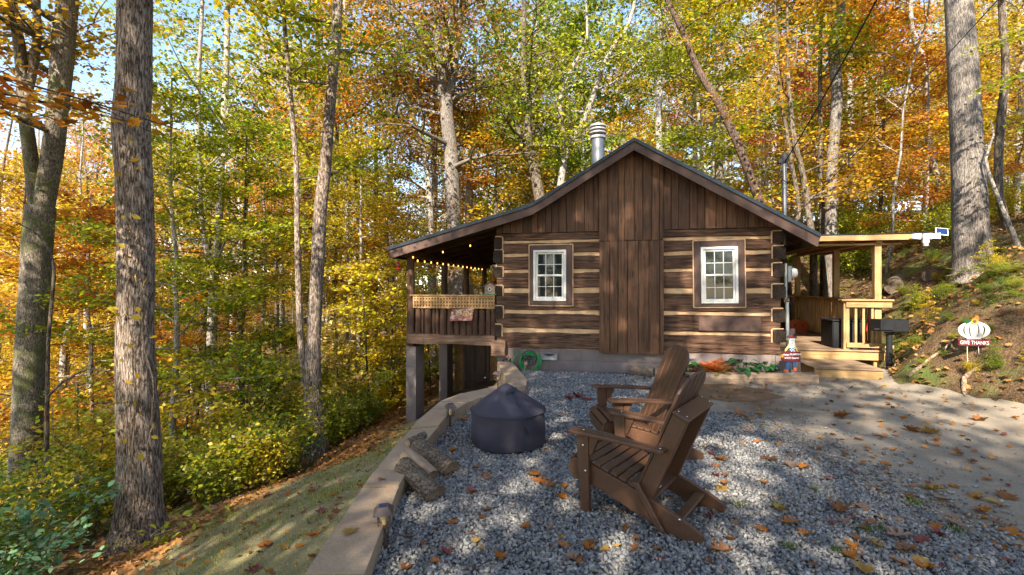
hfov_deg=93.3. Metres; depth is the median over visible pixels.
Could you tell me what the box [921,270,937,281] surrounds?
cut log
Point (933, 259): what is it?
seedling
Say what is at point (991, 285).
seedling
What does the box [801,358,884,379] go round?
porch step
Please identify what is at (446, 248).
string lights
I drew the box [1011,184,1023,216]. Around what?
shrub
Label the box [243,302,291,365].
understory tree
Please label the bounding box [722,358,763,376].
hosta
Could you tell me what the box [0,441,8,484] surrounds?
shrub
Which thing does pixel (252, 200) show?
tall tree
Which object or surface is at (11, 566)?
broadleaf shrub
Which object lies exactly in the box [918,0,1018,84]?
tall tree
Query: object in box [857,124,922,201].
understory tree
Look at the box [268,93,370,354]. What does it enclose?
tall tree
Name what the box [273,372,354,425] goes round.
shrub
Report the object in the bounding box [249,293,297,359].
understory tree
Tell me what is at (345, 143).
slim tree
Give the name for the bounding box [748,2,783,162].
bare tree
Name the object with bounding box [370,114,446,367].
slim tree
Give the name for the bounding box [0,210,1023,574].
forest floor
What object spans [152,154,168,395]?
slim tree
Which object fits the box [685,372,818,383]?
landscape timber
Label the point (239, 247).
slim tree
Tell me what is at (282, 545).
fallen leaf
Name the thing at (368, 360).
sapling
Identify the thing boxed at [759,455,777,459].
fallen leaf
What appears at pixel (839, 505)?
fallen leaf
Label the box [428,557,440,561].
fallen leaf
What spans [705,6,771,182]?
bare tree
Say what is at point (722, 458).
fallen leaf
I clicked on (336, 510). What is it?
fallen leaf
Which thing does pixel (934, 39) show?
bare tree
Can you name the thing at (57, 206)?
understory tree
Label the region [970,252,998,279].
seedling
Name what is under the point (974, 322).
pumpkin yard sign
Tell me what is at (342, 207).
tall tree
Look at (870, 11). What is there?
overhead cable
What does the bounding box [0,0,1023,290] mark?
sky
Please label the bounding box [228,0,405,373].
slim tree
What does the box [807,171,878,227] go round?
shrub
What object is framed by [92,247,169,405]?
slim tree
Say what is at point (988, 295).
seedling
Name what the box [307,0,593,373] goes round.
oak tree
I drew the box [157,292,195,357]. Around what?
understory tree
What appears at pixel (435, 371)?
shrub
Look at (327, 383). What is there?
shrub
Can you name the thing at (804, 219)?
shrub
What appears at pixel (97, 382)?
sapling
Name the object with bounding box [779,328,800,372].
scarecrow sign
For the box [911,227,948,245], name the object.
solar floodlight
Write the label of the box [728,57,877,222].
understory tree
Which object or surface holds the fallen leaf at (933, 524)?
on the driveway
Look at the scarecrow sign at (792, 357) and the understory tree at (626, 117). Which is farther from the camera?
the understory tree at (626, 117)
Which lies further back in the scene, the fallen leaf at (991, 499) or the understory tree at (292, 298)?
the understory tree at (292, 298)
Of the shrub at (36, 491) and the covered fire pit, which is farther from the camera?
the shrub at (36, 491)
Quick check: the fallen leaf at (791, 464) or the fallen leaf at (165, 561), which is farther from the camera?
the fallen leaf at (791, 464)
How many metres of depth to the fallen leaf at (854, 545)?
2.85 m
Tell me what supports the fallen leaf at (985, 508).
on the driveway
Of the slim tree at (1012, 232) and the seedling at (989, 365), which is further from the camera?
the slim tree at (1012, 232)
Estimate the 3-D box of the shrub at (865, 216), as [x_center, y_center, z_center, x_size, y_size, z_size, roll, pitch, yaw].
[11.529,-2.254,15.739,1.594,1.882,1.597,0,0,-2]
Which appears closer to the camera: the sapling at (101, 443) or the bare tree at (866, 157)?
the sapling at (101, 443)
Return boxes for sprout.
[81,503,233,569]
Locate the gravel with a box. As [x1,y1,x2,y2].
[373,369,1023,574]
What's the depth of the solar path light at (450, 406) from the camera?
5.28 m
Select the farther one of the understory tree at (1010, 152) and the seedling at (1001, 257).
the understory tree at (1010, 152)
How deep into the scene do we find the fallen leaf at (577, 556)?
2.72 m
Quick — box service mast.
[762,152,792,244]
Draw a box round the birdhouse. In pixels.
[482,281,496,294]
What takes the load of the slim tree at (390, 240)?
on the forest floor
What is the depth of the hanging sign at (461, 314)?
9.21 m
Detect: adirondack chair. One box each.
[568,370,724,544]
[589,345,703,459]
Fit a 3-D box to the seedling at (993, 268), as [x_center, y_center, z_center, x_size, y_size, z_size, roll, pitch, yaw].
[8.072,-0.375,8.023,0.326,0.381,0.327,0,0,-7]
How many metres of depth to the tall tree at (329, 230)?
38.99 m
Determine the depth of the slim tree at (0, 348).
14.90 m
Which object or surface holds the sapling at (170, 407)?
on the forest floor
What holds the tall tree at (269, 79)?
on the forest floor
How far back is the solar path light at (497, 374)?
6.70 m
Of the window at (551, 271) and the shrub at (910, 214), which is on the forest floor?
the shrub at (910, 214)
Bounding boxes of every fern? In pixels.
[689,358,736,371]
[702,364,733,375]
[931,264,950,271]
[972,260,1023,273]
[993,242,1006,250]
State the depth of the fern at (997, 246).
9.75 m
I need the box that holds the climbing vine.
[106,125,183,547]
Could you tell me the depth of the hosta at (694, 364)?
8.03 m
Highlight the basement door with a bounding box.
[463,345,489,389]
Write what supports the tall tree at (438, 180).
on the forest floor
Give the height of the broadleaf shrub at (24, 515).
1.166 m
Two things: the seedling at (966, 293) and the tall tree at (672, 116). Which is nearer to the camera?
the seedling at (966, 293)
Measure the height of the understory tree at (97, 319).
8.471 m
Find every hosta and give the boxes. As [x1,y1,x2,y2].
[686,362,701,371]
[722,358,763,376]
[745,361,782,372]
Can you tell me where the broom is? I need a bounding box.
[859,294,871,348]
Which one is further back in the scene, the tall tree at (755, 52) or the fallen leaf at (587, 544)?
the tall tree at (755, 52)
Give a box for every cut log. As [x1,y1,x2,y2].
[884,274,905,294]
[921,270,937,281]
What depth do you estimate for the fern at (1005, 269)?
7.71 m
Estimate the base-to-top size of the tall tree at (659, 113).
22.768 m
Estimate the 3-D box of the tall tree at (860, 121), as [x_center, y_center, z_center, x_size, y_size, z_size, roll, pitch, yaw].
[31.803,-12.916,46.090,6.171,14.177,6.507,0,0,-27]
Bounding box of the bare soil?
[698,384,784,401]
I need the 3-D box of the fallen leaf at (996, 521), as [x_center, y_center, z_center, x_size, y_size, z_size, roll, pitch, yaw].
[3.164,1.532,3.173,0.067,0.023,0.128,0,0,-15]
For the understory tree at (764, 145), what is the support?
on the forest floor
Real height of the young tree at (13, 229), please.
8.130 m
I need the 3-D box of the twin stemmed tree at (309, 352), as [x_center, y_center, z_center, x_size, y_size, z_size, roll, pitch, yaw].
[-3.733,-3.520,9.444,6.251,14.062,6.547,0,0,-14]
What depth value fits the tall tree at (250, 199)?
42.11 m
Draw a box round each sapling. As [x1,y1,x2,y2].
[3,371,114,524]
[50,405,166,534]
[158,348,244,492]
[200,342,297,437]
[211,311,305,426]
[291,309,392,423]
[321,271,434,422]
[353,284,438,412]
[393,269,454,394]
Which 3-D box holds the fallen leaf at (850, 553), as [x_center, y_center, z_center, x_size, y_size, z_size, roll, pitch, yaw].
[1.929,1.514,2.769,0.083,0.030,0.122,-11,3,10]
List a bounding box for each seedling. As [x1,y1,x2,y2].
[893,338,907,355]
[896,280,910,295]
[898,247,909,258]
[904,335,923,346]
[906,283,923,307]
[906,291,923,309]
[906,333,924,343]
[908,334,922,342]
[910,285,930,303]
[912,289,940,324]
[914,355,930,364]
[921,244,947,260]
[924,255,940,263]
[927,277,954,299]
[932,267,948,280]
[936,347,948,355]
[937,276,956,293]
[938,307,953,320]
[947,332,959,339]
[957,313,973,325]
[961,289,971,303]
[962,352,985,374]
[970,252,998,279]
[971,238,1008,276]
[971,274,997,293]
[978,351,1007,371]
[979,288,998,306]
[981,335,1003,363]
[983,247,1008,263]
[986,259,1010,275]
[990,353,1004,370]
[991,278,1015,304]
[1002,270,1023,289]
[1007,288,1023,297]
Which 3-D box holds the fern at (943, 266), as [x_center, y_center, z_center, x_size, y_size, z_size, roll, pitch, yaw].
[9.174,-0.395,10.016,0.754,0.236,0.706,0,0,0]
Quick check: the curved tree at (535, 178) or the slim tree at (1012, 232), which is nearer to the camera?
the slim tree at (1012, 232)
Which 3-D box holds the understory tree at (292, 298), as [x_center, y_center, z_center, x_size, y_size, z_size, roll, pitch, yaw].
[-5.272,0.341,13.086,4.501,7.676,5.517,0,0,17]
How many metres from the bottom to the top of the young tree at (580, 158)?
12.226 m
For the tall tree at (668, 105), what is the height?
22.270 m
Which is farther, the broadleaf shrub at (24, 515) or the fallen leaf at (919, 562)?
the broadleaf shrub at (24, 515)
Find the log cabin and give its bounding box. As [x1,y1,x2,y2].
[387,123,929,421]
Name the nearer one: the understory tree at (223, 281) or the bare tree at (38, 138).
the bare tree at (38, 138)
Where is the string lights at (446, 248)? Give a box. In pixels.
[412,236,494,269]
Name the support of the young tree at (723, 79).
on the forest floor
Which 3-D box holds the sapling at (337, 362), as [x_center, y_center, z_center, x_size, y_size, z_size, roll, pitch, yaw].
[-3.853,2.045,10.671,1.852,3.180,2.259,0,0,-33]
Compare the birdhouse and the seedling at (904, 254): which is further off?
the seedling at (904, 254)
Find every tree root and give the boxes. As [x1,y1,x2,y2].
[894,348,912,366]
[961,358,993,396]
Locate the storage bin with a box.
[820,318,866,347]
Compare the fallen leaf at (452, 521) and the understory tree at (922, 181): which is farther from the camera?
the understory tree at (922, 181)
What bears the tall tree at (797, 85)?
on the forest floor
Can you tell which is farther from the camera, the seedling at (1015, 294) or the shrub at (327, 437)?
the shrub at (327, 437)
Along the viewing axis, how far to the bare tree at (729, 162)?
44.64 m
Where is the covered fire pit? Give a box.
[470,383,545,454]
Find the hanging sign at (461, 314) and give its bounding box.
[449,308,473,320]
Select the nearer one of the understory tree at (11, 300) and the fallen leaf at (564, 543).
the fallen leaf at (564, 543)
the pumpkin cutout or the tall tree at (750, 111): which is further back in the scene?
the tall tree at (750, 111)
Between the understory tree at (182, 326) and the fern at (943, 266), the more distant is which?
the understory tree at (182, 326)
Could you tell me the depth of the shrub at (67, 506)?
4.74 m
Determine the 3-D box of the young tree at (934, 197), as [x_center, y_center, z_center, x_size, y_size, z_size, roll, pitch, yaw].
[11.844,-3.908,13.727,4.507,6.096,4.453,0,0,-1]
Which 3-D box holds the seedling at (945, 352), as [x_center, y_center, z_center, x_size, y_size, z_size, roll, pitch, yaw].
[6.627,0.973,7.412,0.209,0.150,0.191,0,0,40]
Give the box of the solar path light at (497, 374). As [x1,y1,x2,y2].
[493,371,501,387]
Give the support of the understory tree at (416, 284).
on the forest floor
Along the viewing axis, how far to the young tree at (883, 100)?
15.91 m
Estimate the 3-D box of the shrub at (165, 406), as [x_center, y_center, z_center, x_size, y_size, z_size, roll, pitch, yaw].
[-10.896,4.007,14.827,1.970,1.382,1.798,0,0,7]
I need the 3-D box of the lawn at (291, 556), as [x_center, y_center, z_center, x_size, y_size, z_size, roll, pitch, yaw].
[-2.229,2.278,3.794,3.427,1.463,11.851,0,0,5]
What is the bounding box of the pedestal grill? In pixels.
[870,319,908,368]
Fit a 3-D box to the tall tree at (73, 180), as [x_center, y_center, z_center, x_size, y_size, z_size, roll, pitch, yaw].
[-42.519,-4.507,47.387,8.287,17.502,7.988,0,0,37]
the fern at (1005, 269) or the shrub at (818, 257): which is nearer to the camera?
the fern at (1005, 269)
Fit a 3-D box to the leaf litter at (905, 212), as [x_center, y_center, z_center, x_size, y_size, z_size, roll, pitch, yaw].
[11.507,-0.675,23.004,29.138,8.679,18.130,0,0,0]
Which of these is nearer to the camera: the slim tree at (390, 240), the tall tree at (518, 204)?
the slim tree at (390, 240)
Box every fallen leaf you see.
[158,555,172,566]
[250,562,260,573]
[256,538,272,546]
[280,543,288,548]
[314,507,326,512]
[327,513,334,520]
[332,508,340,512]
[341,527,358,533]
[399,561,412,569]
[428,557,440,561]
[441,546,453,553]
[446,518,461,523]
[467,487,478,492]
[471,536,480,542]
[481,472,490,478]
[494,549,506,558]
[520,522,530,527]
[524,469,540,475]
[528,475,550,484]
[546,522,553,529]
[556,491,567,498]
[557,540,570,548]
[564,549,578,558]
[572,554,582,560]
[583,539,595,548]
[598,544,609,550]
[629,542,638,556]
[708,540,732,550]
[713,454,726,460]
[715,484,727,491]
[723,535,735,539]
[733,409,745,415]
[754,524,771,535]
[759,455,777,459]
[772,502,790,509]
[780,515,799,522]
[784,460,796,467]
[796,461,808,469]
[797,528,817,533]
[827,497,852,517]
[832,409,851,415]
[836,517,852,522]
[842,547,857,558]
[844,538,863,554]
[851,435,865,439]
[851,559,876,573]
[855,502,873,509]
[864,518,876,523]
[865,535,890,553]
[873,526,912,536]
[878,460,891,465]
[889,556,907,563]
[893,540,917,549]
[899,491,921,499]
[902,424,920,431]
[910,554,930,563]
[912,534,931,542]
[913,558,935,567]
[917,424,941,432]
[918,483,948,489]
[926,521,942,529]
[931,526,944,533]
[934,496,950,499]
[944,516,967,528]
[961,491,983,500]
[970,413,991,419]
[970,492,982,497]
[974,504,990,514]
[982,539,1008,551]
[984,497,1000,502]
[989,517,1005,526]
[993,489,1019,500]
[998,520,1023,539]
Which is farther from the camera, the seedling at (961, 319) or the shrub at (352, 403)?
the shrub at (352, 403)
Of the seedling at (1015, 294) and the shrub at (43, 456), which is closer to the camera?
the seedling at (1015, 294)
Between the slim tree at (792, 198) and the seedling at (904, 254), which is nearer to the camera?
the seedling at (904, 254)
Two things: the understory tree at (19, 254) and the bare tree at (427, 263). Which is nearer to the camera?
the understory tree at (19, 254)
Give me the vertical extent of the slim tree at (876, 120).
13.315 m
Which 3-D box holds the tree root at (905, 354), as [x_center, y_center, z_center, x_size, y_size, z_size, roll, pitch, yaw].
[6.663,1.183,8.256,0.146,0.389,0.628,0,0,21]
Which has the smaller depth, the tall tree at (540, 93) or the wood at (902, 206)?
the tall tree at (540, 93)
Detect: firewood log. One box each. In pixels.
[394,457,444,500]
[400,447,439,478]
[405,431,426,446]
[410,437,458,473]
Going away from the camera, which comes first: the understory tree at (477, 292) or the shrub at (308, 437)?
the shrub at (308, 437)
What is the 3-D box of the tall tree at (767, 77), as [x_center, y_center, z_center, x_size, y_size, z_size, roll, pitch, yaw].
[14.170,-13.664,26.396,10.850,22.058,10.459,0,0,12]
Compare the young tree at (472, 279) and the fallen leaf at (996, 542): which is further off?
the young tree at (472, 279)
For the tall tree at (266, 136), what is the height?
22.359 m
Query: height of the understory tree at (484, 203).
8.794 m
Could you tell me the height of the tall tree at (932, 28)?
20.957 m
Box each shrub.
[0,380,114,459]
[0,387,120,574]
[0,413,76,480]
[0,414,99,471]
[0,437,8,470]
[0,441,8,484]
[0,441,108,567]
[0,453,77,562]
[0,463,89,525]
[0,477,126,574]
[1,560,33,574]
[4,434,113,505]
[10,388,186,537]
[25,409,206,512]
[96,423,201,509]
[110,402,195,463]
[160,397,189,430]
[160,411,210,446]
[160,418,233,490]
[162,401,291,508]
[162,424,198,475]
[174,428,275,501]
[176,392,272,449]
[189,375,347,487]
[216,368,338,483]
[249,387,303,432]
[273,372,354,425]
[274,362,404,447]
[283,380,335,415]
[285,397,344,440]
[288,366,355,402]
[321,341,374,402]
[322,384,378,420]
[336,376,394,430]
[347,366,405,406]
[353,363,386,399]
[374,359,426,391]
[399,357,453,381]
[770,201,818,224]
[791,254,819,267]
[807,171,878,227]
[811,196,908,256]
[837,193,858,229]
[837,198,900,233]
[837,210,904,277]
[838,181,901,229]
[859,198,906,219]
[885,201,948,246]
[895,206,923,227]
[903,172,996,246]
[910,140,1012,212]
[917,200,941,213]
[920,162,1023,225]
[934,180,1006,219]
[990,168,1023,209]
[1004,183,1023,213]
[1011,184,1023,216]
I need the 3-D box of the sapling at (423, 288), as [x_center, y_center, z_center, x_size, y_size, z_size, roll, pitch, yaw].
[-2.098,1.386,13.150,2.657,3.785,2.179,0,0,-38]
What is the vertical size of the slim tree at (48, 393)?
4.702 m
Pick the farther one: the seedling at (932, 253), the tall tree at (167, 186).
the tall tree at (167, 186)
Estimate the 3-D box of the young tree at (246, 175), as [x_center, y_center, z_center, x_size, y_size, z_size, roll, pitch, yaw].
[-6.634,-0.056,11.953,5.939,8.749,6.108,0,0,27]
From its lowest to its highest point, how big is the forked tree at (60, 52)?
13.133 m
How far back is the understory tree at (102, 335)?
22.92 m
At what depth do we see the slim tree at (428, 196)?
17.56 m
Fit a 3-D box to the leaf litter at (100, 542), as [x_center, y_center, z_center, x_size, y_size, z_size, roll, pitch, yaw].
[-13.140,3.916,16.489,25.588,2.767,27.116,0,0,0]
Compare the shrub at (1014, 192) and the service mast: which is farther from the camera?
the shrub at (1014, 192)
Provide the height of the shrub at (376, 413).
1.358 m
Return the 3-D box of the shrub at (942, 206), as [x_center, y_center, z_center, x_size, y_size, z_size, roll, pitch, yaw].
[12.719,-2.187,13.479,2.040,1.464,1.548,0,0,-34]
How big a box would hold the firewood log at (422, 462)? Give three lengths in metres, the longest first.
0.362 x 0.144 x 0.083 m
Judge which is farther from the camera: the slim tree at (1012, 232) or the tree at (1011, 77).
the slim tree at (1012, 232)
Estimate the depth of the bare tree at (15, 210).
46.91 m
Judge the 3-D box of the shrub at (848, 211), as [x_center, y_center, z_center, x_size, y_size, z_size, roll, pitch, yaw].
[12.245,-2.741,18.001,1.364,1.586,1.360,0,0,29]
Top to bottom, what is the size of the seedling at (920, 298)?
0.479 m
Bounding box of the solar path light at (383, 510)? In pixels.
[373,503,393,547]
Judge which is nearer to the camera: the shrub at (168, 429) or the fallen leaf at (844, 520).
the fallen leaf at (844, 520)
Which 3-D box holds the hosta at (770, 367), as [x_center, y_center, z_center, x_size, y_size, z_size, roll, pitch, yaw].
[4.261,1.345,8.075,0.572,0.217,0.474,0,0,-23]
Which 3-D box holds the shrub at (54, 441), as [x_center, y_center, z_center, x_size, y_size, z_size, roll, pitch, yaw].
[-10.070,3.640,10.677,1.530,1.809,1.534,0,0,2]
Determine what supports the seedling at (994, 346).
on the forest floor
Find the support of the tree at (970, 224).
on the forest floor
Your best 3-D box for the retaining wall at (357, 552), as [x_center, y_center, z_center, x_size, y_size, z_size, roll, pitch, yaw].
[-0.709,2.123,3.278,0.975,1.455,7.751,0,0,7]
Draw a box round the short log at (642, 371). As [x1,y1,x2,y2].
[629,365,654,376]
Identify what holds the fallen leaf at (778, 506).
on the gravel
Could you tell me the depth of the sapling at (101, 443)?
7.11 m
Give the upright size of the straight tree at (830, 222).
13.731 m
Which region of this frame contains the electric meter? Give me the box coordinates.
[783,263,797,351]
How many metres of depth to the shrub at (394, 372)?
15.87 m
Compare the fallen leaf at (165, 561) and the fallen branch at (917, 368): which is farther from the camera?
the fallen branch at (917, 368)
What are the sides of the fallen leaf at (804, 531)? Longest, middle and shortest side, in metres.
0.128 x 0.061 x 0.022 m
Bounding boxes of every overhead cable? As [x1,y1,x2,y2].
[785,0,876,161]
[793,0,997,218]
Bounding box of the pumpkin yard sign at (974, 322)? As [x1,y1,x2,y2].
[958,316,990,361]
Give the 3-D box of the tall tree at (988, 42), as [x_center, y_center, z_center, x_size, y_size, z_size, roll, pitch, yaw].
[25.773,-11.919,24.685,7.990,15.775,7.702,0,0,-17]
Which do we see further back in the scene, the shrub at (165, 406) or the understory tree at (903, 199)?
the understory tree at (903, 199)
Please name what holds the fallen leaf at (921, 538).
on the gravel
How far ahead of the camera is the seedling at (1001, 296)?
7.30 m
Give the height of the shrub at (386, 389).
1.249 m
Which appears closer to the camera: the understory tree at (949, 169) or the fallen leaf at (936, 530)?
the fallen leaf at (936, 530)
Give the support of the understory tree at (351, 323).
on the forest floor
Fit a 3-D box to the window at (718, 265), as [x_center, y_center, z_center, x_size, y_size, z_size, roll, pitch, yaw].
[3.563,-0.238,8.316,0.855,1.185,0.090,-1,0,13]
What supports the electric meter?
on the log cabin
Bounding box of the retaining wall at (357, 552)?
[305,383,525,574]
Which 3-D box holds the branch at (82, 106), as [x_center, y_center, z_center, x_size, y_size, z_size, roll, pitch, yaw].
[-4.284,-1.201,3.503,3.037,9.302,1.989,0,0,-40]
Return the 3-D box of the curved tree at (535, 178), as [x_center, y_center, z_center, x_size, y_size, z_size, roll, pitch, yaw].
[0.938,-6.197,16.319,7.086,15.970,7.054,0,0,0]
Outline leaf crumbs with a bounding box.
[626,373,1023,567]
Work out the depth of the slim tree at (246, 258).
17.45 m
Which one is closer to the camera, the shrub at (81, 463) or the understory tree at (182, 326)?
the shrub at (81, 463)
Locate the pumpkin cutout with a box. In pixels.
[789,317,808,332]
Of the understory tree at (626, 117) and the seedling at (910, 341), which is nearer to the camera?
the seedling at (910, 341)
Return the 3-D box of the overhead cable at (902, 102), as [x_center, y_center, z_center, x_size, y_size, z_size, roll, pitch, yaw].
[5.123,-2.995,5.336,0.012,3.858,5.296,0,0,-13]
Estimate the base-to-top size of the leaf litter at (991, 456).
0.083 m
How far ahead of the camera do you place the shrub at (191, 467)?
7.11 m
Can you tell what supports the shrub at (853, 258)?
on the forest floor
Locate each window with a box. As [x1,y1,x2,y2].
[529,244,573,306]
[692,238,745,307]
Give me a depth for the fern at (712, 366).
8.08 m
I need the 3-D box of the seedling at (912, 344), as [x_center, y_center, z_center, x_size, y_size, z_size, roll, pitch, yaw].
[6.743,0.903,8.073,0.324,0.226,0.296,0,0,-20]
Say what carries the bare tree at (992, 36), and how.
on the forest floor
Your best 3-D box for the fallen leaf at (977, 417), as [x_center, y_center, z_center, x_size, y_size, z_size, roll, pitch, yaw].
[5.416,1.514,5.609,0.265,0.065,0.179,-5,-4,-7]
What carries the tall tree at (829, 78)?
on the forest floor
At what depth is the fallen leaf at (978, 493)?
3.58 m
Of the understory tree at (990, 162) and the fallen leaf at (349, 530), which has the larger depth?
the understory tree at (990, 162)
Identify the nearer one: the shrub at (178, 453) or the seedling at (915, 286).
the shrub at (178, 453)
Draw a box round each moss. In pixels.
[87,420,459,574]
[794,214,1023,401]
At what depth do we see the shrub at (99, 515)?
6.84 m
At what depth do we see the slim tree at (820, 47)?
13.57 m
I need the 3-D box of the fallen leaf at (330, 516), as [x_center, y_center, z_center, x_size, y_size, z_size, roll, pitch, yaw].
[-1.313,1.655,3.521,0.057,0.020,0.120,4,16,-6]
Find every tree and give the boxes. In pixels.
[0,0,208,500]
[0,69,338,460]
[0,92,38,247]
[0,144,171,371]
[0,157,186,440]
[0,159,61,316]
[0,180,204,435]
[0,191,162,415]
[0,194,192,424]
[0,218,16,446]
[0,233,75,368]
[0,312,70,420]
[1,78,114,323]
[1,148,17,311]
[1,214,65,318]
[1,246,111,387]
[2,253,157,404]
[2,274,58,363]
[15,103,72,186]
[15,222,111,545]
[50,126,306,425]
[54,114,157,279]
[54,290,114,387]
[55,159,111,257]
[56,165,109,258]
[58,97,111,387]
[66,0,350,430]
[66,98,114,415]
[66,103,374,410]
[67,70,213,366]
[67,132,112,397]
[77,132,195,253]
[79,258,195,367]
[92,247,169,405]
[103,0,326,559]
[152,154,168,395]
[153,148,214,341]
[154,208,180,290]
[155,244,281,407]
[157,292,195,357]
[159,160,213,405]
[166,0,418,326]
[170,0,466,462]
[171,137,233,356]
[175,107,225,337]
[180,100,277,352]
[180,242,247,322]
[181,148,275,420]
[189,52,289,399]
[191,155,406,414]
[203,139,306,402]
[209,136,287,409]
[212,99,288,331]
[212,199,257,319]
[213,124,431,386]
[223,110,340,382]
[227,23,332,323]
[227,41,373,314]
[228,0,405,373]
[235,81,309,399]
[242,151,263,353]
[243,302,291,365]
[248,212,294,309]
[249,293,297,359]
[259,75,303,361]
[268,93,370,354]
[277,48,324,368]
[280,34,439,371]
[284,0,421,374]
[284,195,451,395]
[285,174,303,370]
[286,178,355,308]
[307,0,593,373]
[308,0,427,372]
[314,138,370,324]
[321,273,399,365]
[321,278,382,371]
[325,180,424,344]
[325,200,353,375]
[338,68,445,365]
[346,10,499,376]
[352,0,509,368]
[370,29,432,369]
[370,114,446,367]
[375,0,547,294]
[385,75,558,304]
[393,83,507,230]
[396,265,439,312]
[411,99,497,267]
[413,95,493,227]
[421,195,504,309]
[426,43,482,232]
[427,158,439,294]
[436,0,600,200]
[436,204,499,294]
[454,0,621,210]
[460,0,706,224]
[465,0,594,204]
[465,64,552,216]
[482,73,590,210]
[493,0,736,186]
[517,7,610,187]
[531,58,590,191]
[533,55,608,189]
[553,126,590,180]
[579,51,668,153]
[588,31,655,154]
[590,0,737,151]
[608,128,641,145]
[610,10,652,143]
[622,8,729,163]
[626,0,811,182]
[627,18,710,165]
[639,0,745,169]
[640,0,863,200]
[649,0,929,333]
[650,0,791,328]
[667,151,684,159]
[668,28,710,171]
[669,128,709,172]
[678,0,875,209]
[684,67,741,176]
[702,69,823,216]
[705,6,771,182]
[705,20,752,173]
[707,52,777,189]
[708,5,801,171]
[714,0,933,314]
[724,137,790,205]
[725,35,787,186]
[727,122,743,181]
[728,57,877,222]
[729,9,817,186]
[740,59,826,210]
[743,0,932,296]
[744,0,936,202]
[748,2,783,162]
[760,30,826,185]
[763,0,827,217]
[766,0,940,202]
[766,52,826,171]
[772,63,906,200]
[789,0,1018,231]
[792,3,891,165]
[803,0,829,225]
[812,0,950,217]
[826,75,880,184]
[837,91,925,197]
[838,64,942,210]
[838,112,909,209]
[850,38,1022,211]
[850,39,1023,231]
[854,0,1015,183]
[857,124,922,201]
[858,27,1023,189]
[858,135,919,201]
[860,0,929,274]
[862,14,877,208]
[866,3,914,204]
[866,49,1022,183]
[890,0,1023,216]
[895,0,994,170]
[898,105,949,201]
[911,0,938,182]
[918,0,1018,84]
[919,58,1023,197]
[925,0,1023,185]
[930,31,1014,174]
[944,0,995,284]
[961,24,1023,133]
[979,0,1023,178]
[979,2,1012,79]
[979,25,1018,145]
[981,3,1023,125]
[982,7,1023,158]
[984,119,1020,247]
[985,112,1023,186]
[988,25,1023,167]
[994,0,1009,230]
[997,50,1023,185]
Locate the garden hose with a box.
[511,350,541,370]
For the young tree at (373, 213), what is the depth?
13.82 m
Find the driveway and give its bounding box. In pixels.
[704,366,1023,560]
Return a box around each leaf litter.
[1,353,437,574]
[60,395,438,574]
[132,429,406,574]
[424,208,1011,389]
[620,374,1023,561]
[792,212,1023,397]
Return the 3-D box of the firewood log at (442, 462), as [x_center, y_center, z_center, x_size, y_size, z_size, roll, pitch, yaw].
[-0.653,1.405,4.070,0.422,0.095,0.173,22,13,34]
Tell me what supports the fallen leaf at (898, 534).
on the gravel
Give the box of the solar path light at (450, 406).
[444,403,456,426]
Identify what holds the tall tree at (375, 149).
on the forest floor
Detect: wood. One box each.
[0,120,194,314]
[68,122,385,316]
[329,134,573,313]
[492,49,846,218]
[735,0,1012,220]
[915,1,1023,208]
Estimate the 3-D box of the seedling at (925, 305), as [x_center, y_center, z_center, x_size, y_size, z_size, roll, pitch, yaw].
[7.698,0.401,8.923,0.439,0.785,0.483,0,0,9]
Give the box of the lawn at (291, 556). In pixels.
[114,382,500,574]
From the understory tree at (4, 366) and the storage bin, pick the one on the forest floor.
the understory tree at (4, 366)
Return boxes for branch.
[0,51,179,135]
[907,339,954,376]
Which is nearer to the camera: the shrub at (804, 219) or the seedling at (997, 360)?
the seedling at (997, 360)
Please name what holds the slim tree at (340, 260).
on the forest floor
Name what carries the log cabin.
on the forest floor
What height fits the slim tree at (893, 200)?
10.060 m
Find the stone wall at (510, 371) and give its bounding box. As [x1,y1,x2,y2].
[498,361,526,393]
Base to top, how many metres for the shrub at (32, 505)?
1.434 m
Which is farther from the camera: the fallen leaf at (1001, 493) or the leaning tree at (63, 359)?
the leaning tree at (63, 359)
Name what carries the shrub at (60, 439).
on the forest floor
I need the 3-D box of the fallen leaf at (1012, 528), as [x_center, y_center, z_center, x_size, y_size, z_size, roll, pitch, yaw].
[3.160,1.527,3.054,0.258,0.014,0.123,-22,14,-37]
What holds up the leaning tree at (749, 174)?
on the forest floor
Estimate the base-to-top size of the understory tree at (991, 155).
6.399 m

